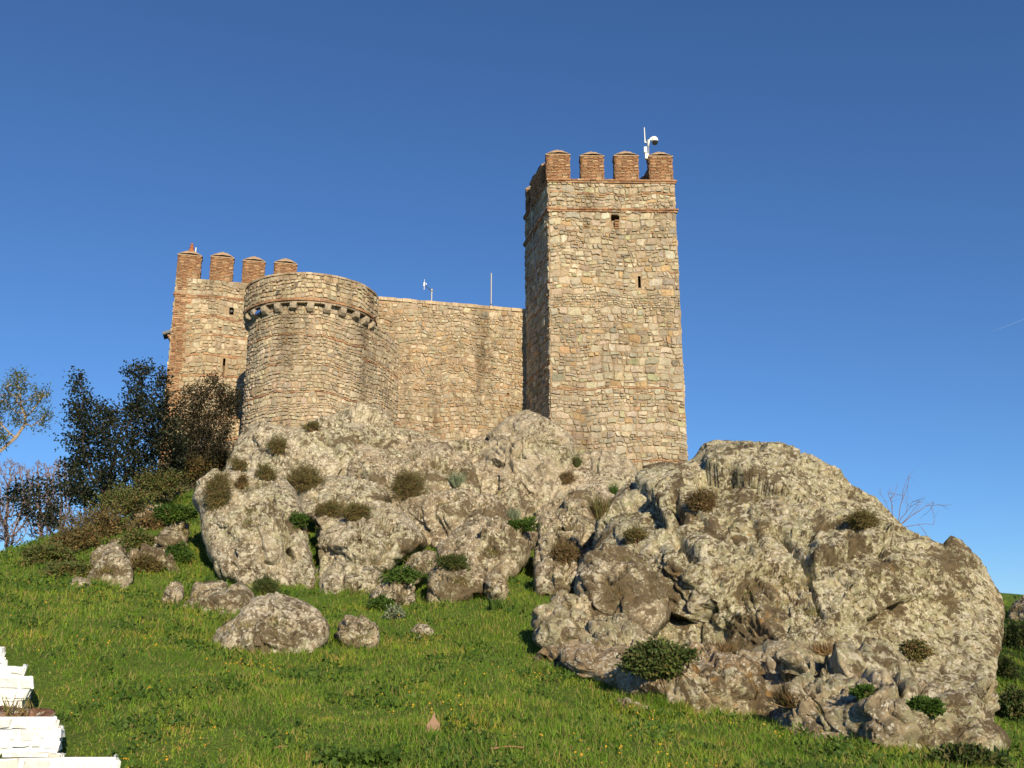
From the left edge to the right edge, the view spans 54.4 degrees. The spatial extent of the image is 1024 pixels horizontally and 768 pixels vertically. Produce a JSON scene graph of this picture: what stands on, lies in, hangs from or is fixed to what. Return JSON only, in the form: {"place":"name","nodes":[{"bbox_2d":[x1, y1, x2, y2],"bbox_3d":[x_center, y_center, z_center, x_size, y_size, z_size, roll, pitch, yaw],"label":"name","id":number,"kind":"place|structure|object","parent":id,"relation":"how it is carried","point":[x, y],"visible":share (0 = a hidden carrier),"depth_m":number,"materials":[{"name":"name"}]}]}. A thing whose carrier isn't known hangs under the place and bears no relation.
{"place":"outdoors","nodes":[
{"label":"outdoors","id":0,"kind":"place"},
{"bbox_2d":[211,447,228,470],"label":"bramble","id":1,"kind":"object","parent":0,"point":[223,459],"visible":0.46,"depth_m":44.06,"materials":[{"name":"green plant"}]},
{"bbox_2d":[0,487,1023,767],"bbox_3d":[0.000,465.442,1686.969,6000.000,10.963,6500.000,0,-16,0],"label":"ground","id":2,"kind":"structure","parent":0,"point":[90,719],"depth_m":13.07,"materials":[{"name":"plant"}]},
{"bbox_2d":[0,457,33,548],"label":"bare tree","id":3,"kind":"object","parent":2,"relation":"on","point":[7,537],"visible":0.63,"depth_m":46.87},
{"bbox_2d":[0,364,59,454],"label":"gum tree","id":4,"kind":"object","parent":2,"relation":"on","point":[39,398],"visible":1,"depth_m":31.83,"materials":[{"name":"green plant"}]},
{"bbox_2d":[0,469,66,535],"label":"evergreen bush","id":5,"kind":"object","parent":2,"relation":"on","point":[47,521],"visible":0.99,"depth_m":33.45,"materials":[{"name":"green plant"}]},
{"bbox_2d":[23,460,57,538],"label":"bare tree","id":6,"kind":"object","parent":2,"relation":"on","point":[42,509],"visible":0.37,"depth_m":49.95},
{"bbox_2d":[10,538,83,566],"bbox_3d":[-11.576,4.208,24.735,1.827,0.820,1.065,0,-16,0],"label":"bramble","id":7,"kind":"object","parent":2,"relation":"on","point":[41,553],"visible":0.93,"depth_m":24.61,"materials":[{"name":"green plant"}]},
{"bbox_2d":[0,647,120,767],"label":"stepped wall","id":8,"kind":"structure","parent":2,"relation":"on","point":[25,742],"depth_m":9.52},
{"bbox_2d":[0,706,54,716],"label":"stone","id":9,"kind":"object","parent":8,"relation":"on","point":[45,712],"visible":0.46,"depth_m":10.03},
{"bbox_2d":[46,458,74,531],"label":"bare tree","id":10,"kind":"object","parent":2,"relation":"on","point":[60,513],"visible":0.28,"depth_m":52.93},
{"bbox_2d":[34,559,93,578],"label":"bramble","id":11,"kind":"object","parent":2,"relation":"on","point":[59,568],"visible":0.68,"depth_m":22.81,"materials":[{"name":"green plant"}]},
{"bbox_2d":[43,519,121,552],"bbox_3d":[-11.700,4.167,26.825,1.777,1.097,1.299,-4,-16,15],"label":"bramble","id":12,"kind":"object","parent":2,"relation":"on","point":[84,537],"visible":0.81,"depth_m":26.63,"materials":[{"name":"brown plant"}]},
{"bbox_2d":[55,503,145,538],"bbox_3d":[-12.038,4.114,29.079,2.487,1.327,1.623,-3,-16,12],"label":"bramble","id":13,"kind":"object","parent":2,"relation":"on","point":[108,524],"visible":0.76,"depth_m":28.89,"materials":[{"name":"brown plant"}]},
{"bbox_2d":[87,542,133,588],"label":"boulder","id":14,"kind":"object","parent":2,"relation":"on","point":[113,555],"visible":0.83,"depth_m":22.63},
{"bbox_2d":[46,356,193,518],"bbox_3d":[-14.835,2.286,37.964,6.094,7.141,5.629,0,-16,0],"label":"evergreen oak","id":15,"kind":"object","parent":2,"relation":"on","point":[140,411],"visible":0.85,"depth_m":37.11,"materials":[{"name":"green plant"}]},
{"bbox_2d":[76,476,164,521],"bbox_3d":[-11.902,3.525,30.136,2.690,1.413,1.549,0,-16,0],"label":"bramble","id":16,"kind":"object","parent":2,"relation":"on","point":[140,499],"visible":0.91,"depth_m":29.93,"materials":[{"name":"green plant"}]},
{"bbox_2d":[116,528,155,549],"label":"bramble","id":17,"kind":"object","parent":2,"relation":"on","point":[136,539],"visible":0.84,"depth_m":26.28,"materials":[{"name":"green plant"}]},
{"bbox_2d":[109,502,180,585],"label":"bedrock","id":18,"kind":"structure","parent":2,"relation":"on","point":[151,551],"depth_m":24.81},
{"bbox_2d":[131,553,166,572],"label":"bramble","id":19,"kind":"object","parent":2,"relation":"on","point":[144,561],"visible":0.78,"depth_m":24.24,"materials":[{"name":"brown plant"}]},
{"bbox_2d":[132,509,166,529],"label":"bramble","id":20,"kind":"object","parent":2,"relation":"on","point":[151,523],"visible":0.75,"depth_m":29.44,"materials":[{"name":"brown plant"}]},
{"bbox_2d":[121,465,199,502],"bbox_3d":[-12.559,3.580,35.635,2.770,1.350,1.535,0,-16,0],"label":"bramble","id":21,"kind":"object","parent":2,"relation":"on","point":[155,483],"visible":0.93,"depth_m":35.53,"materials":[{"name":"green plant"}]},
{"bbox_2d":[153,520,189,550],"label":"boulder","id":22,"kind":"object","parent":2,"relation":"on","point":[169,534],"visible":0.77,"depth_m":26.19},
{"bbox_2d":[151,501,197,524],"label":"bramble","id":23,"kind":"object","parent":22,"relation":"on","point":[167,514],"visible":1,"depth_m":27.03,"materials":[{"name":"green plant"}]},
{"bbox_2d":[161,581,183,606],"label":"stone","id":24,"kind":"object","parent":2,"relation":"on","point":[173,589],"visible":0.71,"depth_m":20.90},
{"bbox_2d":[164,539,193,564],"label":"bramble","id":25,"kind":"object","parent":2,"relation":"on","point":[180,552],"visible":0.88,"depth_m":25.28,"materials":[{"name":"green plant"}]},
{"bbox_2d":[163,452,218,479],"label":"bramble","id":26,"kind":"object","parent":2,"relation":"on","point":[199,464],"visible":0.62,"depth_m":39.97,"materials":[{"name":"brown plant"}]},
{"bbox_2d":[162,371,243,490],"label":"evergreen bush","id":27,"kind":"object","parent":2,"relation":"on","point":[211,452],"visible":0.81,"depth_m":40.72,"materials":[{"name":"green plant"}]},
{"bbox_2d":[183,580,254,614],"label":"boulder","id":28,"kind":"object","parent":2,"relation":"on","point":[232,597],"visible":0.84,"depth_m":20.57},
{"bbox_2d":[155,250,297,502],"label":"corner tower","id":29,"kind":"structure","parent":2,"relation":"on","point":[209,333],"depth_m":45.76,"materials":[{"name":"stone"}]},
{"bbox_2d":[192,467,315,588],"bbox_3d":[-6.686,3.695,25.491,2.756,3.799,5.198,7,-17,-23],"label":"boulder","id":30,"kind":"object","parent":2,"relation":"on","point":[236,551],"visible":0.86,"depth_m":24.35,"materials":[{"name":"stone"}]},
{"bbox_2d":[202,467,234,511],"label":"cushion shrub","id":31,"kind":"object","parent":30,"relation":"on","point":[218,488],"visible":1,"depth_m":24.98,"materials":[{"name":"green plant"}]},
{"bbox_2d":[228,455,248,471],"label":"leafy shrub","id":32,"kind":"object","parent":30,"relation":"on","point":[236,463],"visible":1,"depth_m":26.68,"materials":[{"name":"green plant"}]},
{"bbox_2d":[233,472,249,489],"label":"cushion shrub","id":33,"kind":"object","parent":30,"relation":"on","point":[242,479],"visible":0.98,"depth_m":25.97,"materials":[{"name":"brown plant"}]},
{"bbox_2d":[254,462,279,480],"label":"cushion shrub","id":34,"kind":"object","parent":30,"relation":"on","point":[264,472],"visible":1,"depth_m":26.19,"materials":[{"name":"green plant"}]},
{"bbox_2d":[289,510,309,529],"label":"leafy shrub","id":35,"kind":"object","parent":30,"relation":"on","point":[298,520],"visible":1,"depth_m":24.61,"materials":[{"name":"green plant"}]},
{"bbox_2d":[250,573,280,595],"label":"cushion shrub","id":36,"kind":"object","parent":2,"relation":"on","point":[266,585],"visible":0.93,"depth_m":22.34,"materials":[{"name":"green plant"}]},
{"bbox_2d":[211,591,329,654],"bbox_3d":[-4.156,4.261,17.219,2.060,1.335,1.990,0,-16,0],"label":"boulder","id":37,"kind":"object","parent":2,"relation":"on","point":[304,626],"visible":0.84,"depth_m":16.67,"materials":[{"name":"stone"}]},
{"bbox_2d":[240,272,399,433],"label":"round tower","id":38,"kind":"structure","parent":2,"relation":"on","point":[319,344],"depth_m":38.90,"materials":[{"name":"stone"}]},
{"bbox_2d":[318,561,385,596],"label":"boulder","id":39,"kind":"object","parent":2,"relation":"on","point":[335,575],"visible":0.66,"depth_m":23.06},
{"bbox_2d":[333,615,379,649],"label":"boulder","id":40,"kind":"object","parent":2,"relation":"on","point":[361,625],"visible":0.95,"depth_m":17.13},
{"bbox_2d":[314,746,402,767],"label":"nasturtium","id":41,"kind":"object","parent":2,"relation":"on","point":[344,757],"visible":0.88,"depth_m":8.65,"materials":[{"name":"green plant"}]},
{"bbox_2d":[312,500,427,580],"bbox_3d":[-3.774,4.385,26.398,3.067,2.685,4.234,4,-16,-13],"label":"boulder","id":42,"kind":"object","parent":2,"relation":"on","point":[339,539],"visible":0.8,"depth_m":25.29,"materials":[{"name":"stone"}]},
{"bbox_2d":[311,499,345,517],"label":"cushion shrub","id":43,"kind":"object","parent":42,"relation":"on","point":[328,508],"visible":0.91,"depth_m":26.63,"materials":[{"name":"green plant"}]},
{"bbox_2d":[335,499,373,522],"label":"cushion shrub","id":44,"kind":"object","parent":42,"relation":"on","point":[355,511],"visible":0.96,"depth_m":25.67,"materials":[{"name":"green plant"}]},
{"bbox_2d":[367,593,393,610],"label":"leafy shrub","id":45,"kind":"object","parent":2,"relation":"on","point":[381,601],"visible":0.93,"depth_m":20.70,"materials":[{"name":"green plant"}]},
{"bbox_2d":[367,581,416,608],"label":"boulder","id":46,"kind":"object","parent":2,"relation":"on","point":[390,589],"visible":0.52,"depth_m":21.46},
{"bbox_2d":[378,562,432,584],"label":"leafy shrub","id":47,"kind":"object","parent":46,"relation":"on","point":[407,574],"visible":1,"depth_m":21.51,"materials":[{"name":"green plant"}]},
{"bbox_2d":[381,603,405,619],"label":"silver plant","id":48,"kind":"object","parent":2,"relation":"on","point":[394,612],"visible":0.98,"depth_m":19.99,"materials":[{"name":"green plant"}]},
{"bbox_2d":[400,549,436,584],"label":"boulder","id":49,"kind":"object","parent":2,"relation":"on","point":[420,562],"visible":0.59,"depth_m":23.24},
{"bbox_2d":[410,623,433,638],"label":"stone","id":50,"kind":"object","parent":2,"relation":"on","point":[423,628],"visible":0.77,"depth_m":18.15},
{"bbox_2d":[10,570,836,767],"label":"meadow flowers","id":51,"kind":"object","parent":2,"relation":"on","point":[581,754],"visible":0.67,"depth_m":11.90,"materials":[{"name":"yellow plant"}]},
{"bbox_2d":[426,711,439,731],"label":"dead leaf","id":52,"kind":"object","parent":2,"relation":"on","point":[434,720],"visible":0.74,"depth_m":10.05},
{"bbox_2d":[399,440,480,495],"bbox_3d":[-2.559,3.110,32.504,3.147,3.118,3.025,0,-16,0],"label":"rock","id":53,"kind":"object","parent":2,"relation":"on","point":[426,455],"visible":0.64,"depth_m":32.34,"materials":[{"name":"stone"}]},
{"bbox_2d":[396,488,506,547],"bbox_3d":[-1.830,3.964,29.208,3.426,2.069,3.221,8,-17,-26],"label":"rock ledge","id":54,"kind":"object","parent":2,"relation":"on","point":[436,524],"visible":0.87,"depth_m":28.37,"materials":[{"name":"stone"}]},
{"bbox_2d":[376,463,436,502],"bbox_3d":[-3.121,2.880,28.769,1.559,1.306,1.183,-7,-17,24],"label":"cushion shrub","id":55,"kind":"object","parent":54,"relation":"on","point":[406,485],"visible":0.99,"depth_m":28.56,"materials":[{"name":"green plant"}]},
{"bbox_2d":[377,296,526,439],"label":"curtain wall","id":56,"kind":"structure","parent":2,"relation":"on","point":[462,371],"depth_m":43.68,"materials":[{"name":"stone"}]},
{"bbox_2d":[426,563,486,603],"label":"boulder","id":57,"kind":"object","parent":2,"relation":"on","point":[438,587],"visible":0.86,"depth_m":21.60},
{"bbox_2d":[426,552,472,570],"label":"cushion shrub","id":58,"kind":"object","parent":57,"relation":"on","point":[451,562],"visible":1,"depth_m":21.85,"materials":[{"name":"green plant"}]},
{"bbox_2d":[347,427,614,520],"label":"bedrock","id":59,"kind":"structure","parent":2,"relation":"on","point":[383,456],"depth_m":32.79,"materials":[{"name":"stone"}]},
{"bbox_2d":[225,401,396,492],"bbox_3d":[-6.697,2.526,34.105,6.180,4.220,5.525,0,-16,0],"label":"rock mass","id":60,"kind":"object","parent":59,"relation":"on","point":[329,444],"visible":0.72,"depth_m":33.13,"materials":[{"name":"stone"}]},
{"bbox_2d":[259,436,291,455],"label":"cushion shrub","id":61,"kind":"object","parent":60,"relation":"on","point":[274,445],"visible":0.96,"depth_m":32.49,"materials":[{"name":"green plant"}]},
{"bbox_2d":[300,420,320,431],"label":"cushion shrub","id":62,"kind":"object","parent":60,"relation":"on","point":[310,426],"visible":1,"depth_m":33.13,"materials":[{"name":"green plant"}]},
{"bbox_2d":[297,475,391,522],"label":"boulder","id":63,"kind":"object","parent":59,"relation":"on","point":[348,489],"visible":0.54,"depth_m":29.13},
{"bbox_2d":[281,458,333,493],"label":"cushion shrub","id":64,"kind":"object","parent":63,"relation":"on","point":[303,479],"visible":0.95,"depth_m":29.41,"materials":[{"name":"green plant"}]},
{"bbox_2d":[447,470,467,487],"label":"spiky shrub","id":65,"kind":"object","parent":59,"relation":"on","point":[456,482],"visible":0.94,"depth_m":31.52,"materials":[{"name":"plant"}]},
{"bbox_2d":[507,507,522,519],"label":"spiky shrub","id":66,"kind":"object","parent":59,"relation":"on","point":[513,515],"visible":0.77,"depth_m":30.57,"materials":[{"name":"plant"}]},
{"bbox_2d":[531,487,606,558],"bbox_3d":[1.592,4.340,29.022,2.565,3.219,4.373,-5,-16,18],"label":"rock bank","id":67,"kind":"object","parent":59,"relation":"on","point":[570,503],"visible":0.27,"depth_m":29.42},
{"bbox_2d":[537,508,579,537],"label":"boulder","id":68,"kind":"object","parent":67,"relation":"on","point":[550,519],"visible":0.6,"depth_m":27.52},
{"bbox_2d":[436,516,537,580],"bbox_3d":[-0.715,4.348,25.351,2.426,2.141,3.802,-4,-16,15],"label":"boulder","id":69,"kind":"object","parent":2,"relation":"on","point":[513,547],"visible":0.76,"depth_m":24.44,"materials":[{"name":"stone"}]},
{"bbox_2d":[507,515,546,531],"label":"leafy shrub","id":70,"kind":"object","parent":69,"relation":"on","point":[524,525],"visible":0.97,"depth_m":24.95,"materials":[{"name":"green plant"}]},
{"bbox_2d":[488,596,503,610],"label":"dock plant","id":71,"kind":"object","parent":2,"relation":"on","point":[494,604],"visible":0.82,"depth_m":20.20,"materials":[{"name":"green plant"}]},
{"bbox_2d":[483,572,508,599],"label":"stone","id":72,"kind":"object","parent":2,"relation":"on","point":[501,588],"visible":0.89,"depth_m":21.27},
{"bbox_2d":[0,430,1023,745],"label":"crevice grass","id":73,"kind":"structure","parent":2,"relation":"on","point":[248,514],"depth_m":19.39,"materials":[{"name":"plant"}]},
{"bbox_2d":[475,410,573,515],"bbox_3d":[0.381,2.787,35.166,3.811,4.941,5.840,0,-16,0],"label":"pinnacle rock","id":74,"kind":"object","parent":2,"relation":"on","point":[538,467],"visible":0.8,"depth_m":34.01,"materials":[{"name":"stone"}]},
{"bbox_2d":[533,554,577,597],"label":"boulder","id":75,"kind":"object","parent":2,"relation":"on","point":[548,580],"visible":0.88,"depth_m":22.05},
{"bbox_2d":[541,537,583,564],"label":"cushion shrub","id":76,"kind":"object","parent":75,"relation":"on","point":[565,552],"visible":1,"depth_m":22.37,"materials":[{"name":"brown plant"}]},
{"bbox_2d":[532,519,585,571],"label":"boulder","id":77,"kind":"object","parent":2,"relation":"on","point":[545,540],"visible":0.52,"depth_m":24.76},
{"bbox_2d":[531,602,592,648],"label":"boulder","id":78,"kind":"object","parent":2,"relation":"on","point":[551,629],"visible":0.79,"depth_m":17.16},
{"bbox_2d":[550,589,591,616],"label":"stone","id":79,"kind":"object","parent":78,"relation":"on","point":[566,599],"visible":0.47,"depth_m":18.26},
{"bbox_2d":[553,450,637,500],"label":"rock slope","id":80,"kind":"structure","parent":2,"relation":"on","point":[612,467],"depth_m":34.33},
{"bbox_2d":[559,470,578,484],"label":"cushion shrub","id":81,"kind":"object","parent":80,"relation":"on","point":[569,478],"visible":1,"depth_m":33.28,"materials":[{"name":"brown plant"}]},
{"bbox_2d":[523,150,688,471],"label":"square tower","id":82,"kind":"structure","parent":2,"relation":"on","point":[604,359],"depth_m":41.58,"materials":[{"name":"stone"}]},
{"bbox_2d":[644,127,657,164],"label":"surveillance camera","id":83,"kind":"object","parent":82,"relation":"on","point":[654,140],"visible":1,"depth_m":43.49,"materials":[{"name":"metal"}]},
{"bbox_2d":[567,613,659,647],"bbox_3d":[1.684,4.576,16.922,1.701,1.362,2.256,-7,-17,25],"label":"rock shelf","id":84,"kind":"object","parent":2,"relation":"on","point":[615,629],"visible":0.41,"depth_m":16.84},
{"bbox_2d":[574,543,670,635],"bbox_3d":[2.091,3.989,19.093,1.800,1.955,2.451,0,-16,0],"label":"boulder","id":85,"kind":"object","parent":2,"relation":"on","point":[641,601],"visible":0.89,"depth_m":18.35,"materials":[{"name":"stone"}]},
{"bbox_2d":[533,641,780,719],"bbox_3d":[2.600,4.802,15.557,3.025,1.530,4.693,11,-19,-34],"label":"rock ledge","id":86,"kind":"object","parent":2,"relation":"on","point":[715,678],"visible":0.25,"depth_m":14.62,"materials":[{"name":"stone"}]},
{"bbox_2d":[615,636,705,680],"bbox_3d":[2.099,3.911,14.176,1.290,0.649,0.775,0,-16,0],"label":"leafy bush","id":87,"kind":"object","parent":86,"relation":"on","point":[651,658],"visible":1,"depth_m":13.99,"materials":[{"name":"green plant"}]},
{"bbox_2d":[701,635,750,652],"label":"dry tuft","id":88,"kind":"object","parent":86,"relation":"on","point":[725,647],"visible":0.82,"depth_m":15.67,"materials":[{"name":"beige plant"}]},
{"bbox_2d":[592,440,1004,688],"bbox_3d":[5.920,3.779,22.160,8.690,6.920,9.755,-10,-18,32],"label":"rock dome","id":89,"kind":"object","parent":2,"relation":"on","point":[876,583],"visible":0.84,"depth_m":19.74,"materials":[{"name":"stone"}]},
{"bbox_2d":[583,493,615,520],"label":"spiky shrub","id":90,"kind":"object","parent":89,"relation":"on","point":[597,509],"visible":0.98,"depth_m":23.29,"materials":[{"name":"green plant"}]},
{"bbox_2d":[622,524,649,544],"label":"cushion shrub","id":91,"kind":"object","parent":89,"relation":"on","point":[635,535],"visible":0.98,"depth_m":20.84,"materials":[{"name":"green plant"}]},
{"bbox_2d":[679,487,720,512],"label":"cushion shrub","id":92,"kind":"object","parent":89,"relation":"on","point":[703,500],"visible":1,"depth_m":21.04,"materials":[{"name":"brown plant"}]},
{"bbox_2d":[841,506,882,530],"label":"cushion shrub","id":93,"kind":"object","parent":89,"relation":"on","point":[862,519],"visible":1,"depth_m":20.44,"materials":[{"name":"green plant"}]},
{"bbox_2d":[899,635,934,662],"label":"leafy shrub","id":94,"kind":"object","parent":89,"relation":"on","point":[918,650],"visible":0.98,"depth_m":18.61,"materials":[{"name":"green plant"}]},
{"bbox_2d":[782,672,844,732],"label":"boulder","id":95,"kind":"object","parent":2,"relation":"on","point":[806,679],"visible":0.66,"depth_m":12.87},
{"bbox_2d":[736,637,914,694],"bbox_3d":[4.854,4.549,15.459,2.835,1.190,2.653,0,-16,0],"label":"rock ledge","id":96,"kind":"object","parent":2,"relation":"on","point":[783,661],"visible":0.52,"depth_m":14.72,"materials":[{"name":"stone"}]},
{"bbox_2d":[804,638,840,655],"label":"dry tuft","id":97,"kind":"object","parent":96,"relation":"on","point":[824,649],"visible":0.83,"depth_m":15.66,"materials":[{"name":"plant"}]},
{"bbox_2d":[777,667,1010,751],"bbox_3d":[4.930,4.423,13.034,3.008,1.380,2.931,0,-16,0],"label":"weathered outcrop","id":98,"kind":"object","parent":2,"relation":"on","point":[884,712],"visible":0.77,"depth_m":12.30,"materials":[{"name":"stone"}]},
{"bbox_2d":[761,679,813,707],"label":"dry tuft","id":99,"kind":"object","parent":98,"relation":"on","point":[783,699],"visible":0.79,"depth_m":12.92,"materials":[{"name":"brown plant"}]},
{"bbox_2d":[845,683,882,700],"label":"leafy shrub","id":100,"kind":"object","parent":98,"relation":"on","point":[860,691],"visible":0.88,"depth_m":12.30,"materials":[{"name":"green plant"}]},
{"bbox_2d":[906,694,946,720],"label":"leafy shrub","id":101,"kind":"object","parent":98,"relation":"on","point":[929,706],"visible":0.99,"depth_m":12.22,"materials":[{"name":"green plant"}]},
{"bbox_2d":[880,474,951,535],"bbox_3d":[11.489,3.424,28.660,1.924,2.037,1.543,10,-18,-32],"label":"bare shrub","id":102,"kind":"object","parent":2,"relation":"on","point":[909,507],"visible":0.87,"depth_m":28.60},
{"bbox_2d":[917,739,1013,767],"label":"leafy bush","id":103,"kind":"object","parent":2,"relation":"on","point":[979,755],"visible":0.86,"depth_m":10.17,"materials":[{"name":"green plant"}]},
{"bbox_2d":[967,678,999,718],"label":"boulder","id":104,"kind":"object","parent":2,"relation":"on","point":[979,690],"visible":0.41,"depth_m":15.65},
{"bbox_2d":[994,683,1023,722],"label":"leafy bush","id":105,"kind":"object","parent":2,"relation":"on","point":[1011,701],"visible":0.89,"depth_m":17.12,"materials":[{"name":"green plant"}]},
{"bbox_2d":[996,651,1023,679],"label":"leafy bush","id":106,"kind":"object","parent":2,"relation":"on","point":[1007,668],"visible":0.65,"depth_m":22.43,"materials":[{"name":"green plant"}]},
{"bbox_2d":[1002,619,1023,650],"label":"leafy bush","id":107,"kind":"object","parent":2,"relation":"on","point":[1014,635],"visible":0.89,"depth_m":26.07,"materials":[{"name":"green plant"}]},
{"bbox_2d":[1007,595,1023,622],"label":"stone","id":108,"kind":"object","parent":2,"relation":"on","point":[1020,615],"visible":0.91,"depth_m":29.66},
{"bbox_2d":[0,0,1023,594],"label":"sky","id":109,"kind":"structure","parent":0,"point":[849,174],"materials":[{"name":"blue"}]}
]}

